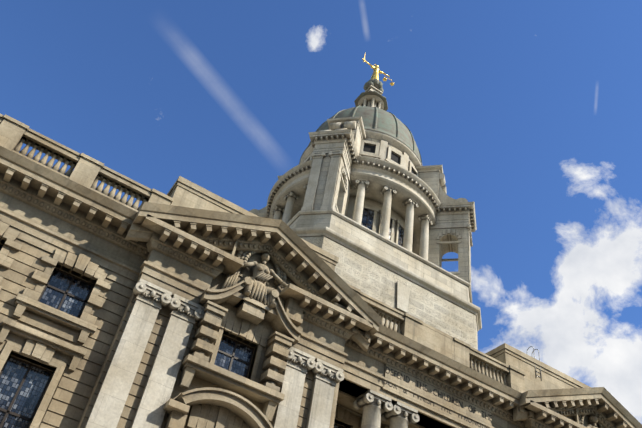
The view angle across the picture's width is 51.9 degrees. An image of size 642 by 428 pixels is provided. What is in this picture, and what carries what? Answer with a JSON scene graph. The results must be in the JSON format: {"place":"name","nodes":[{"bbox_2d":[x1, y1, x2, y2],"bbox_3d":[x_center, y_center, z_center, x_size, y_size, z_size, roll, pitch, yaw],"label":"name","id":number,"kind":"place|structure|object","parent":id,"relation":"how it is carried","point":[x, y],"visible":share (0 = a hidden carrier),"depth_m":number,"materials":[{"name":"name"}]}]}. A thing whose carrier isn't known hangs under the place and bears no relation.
{"place":"outdoors","nodes":[
{"label":"outdoors","id":0,"kind":"place"},
{"bbox_2d":[0,234,382,427],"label":"wall","id":1,"kind":"structure","parent":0,"point":[73,399],"depth_m":26.32,"materials":[{"name":"beige stone"}]},
{"bbox_2d":[0,208,403,427],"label":"window frames","id":2,"kind":"structure","parent":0,"point":[8,411],"depth_m":27.32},
{"bbox_2d":[0,209,403,427],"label":"window panes","id":3,"kind":"structure","parent":2,"relation":"in","point":[30,391],"depth_m":26.95,"materials":[{"name":"black glass"}]},
{"bbox_2d":[84,278,418,427],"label":"pilasters","id":4,"kind":"object","parent":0,"point":[151,299],"visible":0.96,"depth_m":27.87,"materials":[{"name":"beige stone"}]},
{"bbox_2d":[0,114,641,427],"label":"building facade","id":5,"kind":"object","parent":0,"point":[278,288],"visible":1,"depth_m":30.46,"materials":[{"name":"beige stone"}]},
{"bbox_2d":[249,85,481,331],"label":"round stone tower","id":6,"kind":"structure","parent":5,"relation":"on","point":[384,187],"depth_m":50.18,"materials":[{"name":"beige stone"}]},
{"bbox_2d":[299,91,422,165],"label":"dome","id":7,"kind":"structure","parent":6,"relation":"attached to","point":[382,121],"depth_m":57.74,"materials":[{"name":"metal"}]},
{"bbox_2d":[363,79,383,91],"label":"globe","id":8,"kind":"object","parent":6,"relation":"on","point":[377,83],"visible":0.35,"depth_m":67.70,"materials":[{"name":"grey metal"}]},
{"bbox_2d":[362,52,393,85],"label":"statue","id":9,"kind":"object","parent":8,"relation":"on","point":[375,68],"visible":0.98,"depth_m":70.34,"materials":[{"name":"gold metal"}]},
{"bbox_2d":[289,123,469,301],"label":"tower wall","id":10,"kind":"structure","parent":6,"relation":"attached to","point":[436,252],"depth_m":46.42,"materials":[{"name":"beige stone"}]},
{"bbox_2d":[300,236,477,366],"bbox_3d":[0.814,11.241,46.193,15.440,8.450,15.440,28,-45,-18],"label":"tower base","id":11,"kind":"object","parent":6,"relation":"attached to","point":[363,274],"depth_m":42.84,"materials":[{"name":"beige stone"}]},
{"bbox_2d":[379,378,486,427],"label":"inscription","id":12,"kind":"object","parent":5,"relation":"attached to","point":[430,402],"visible":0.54,"depth_m":33.91,"materials":[{"name":"grey"}]},
{"bbox_2d":[386,367,491,420],"bbox_3d":[6.263,9.469,34.517,7.100,0.364,0.008,28,-45,-18],"label":"inscription","id":13,"kind":"object","parent":5,"relation":"attached to","point":[488,416],"visible":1,"depth_m":34.48,"materials":[{"name":"grey"}]},
{"bbox_2d":[527,346,541,380],"bbox_3d":[13.854,9.767,42.881,0.500,2.421,0.650,28,-45,-18],"label":"roof ladder","id":14,"kind":"object","parent":5,"relation":"attached to","point":[539,360],"visible":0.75,"depth_m":42.86,"materials":[{"name":"grey metal"}]},
{"bbox_2d":[0,0,641,423],"label":"sky","id":15,"kind":"structure","parent":0,"point":[530,111],"materials":[{"name":"blue"}]},
{"bbox_2d":[363,103,414,173],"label":"windows","id":16,"kind":"structure","parent":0,"point":[372,148],"depth_m":54.50,"materials":[{"name":"black glass"}]}
]}

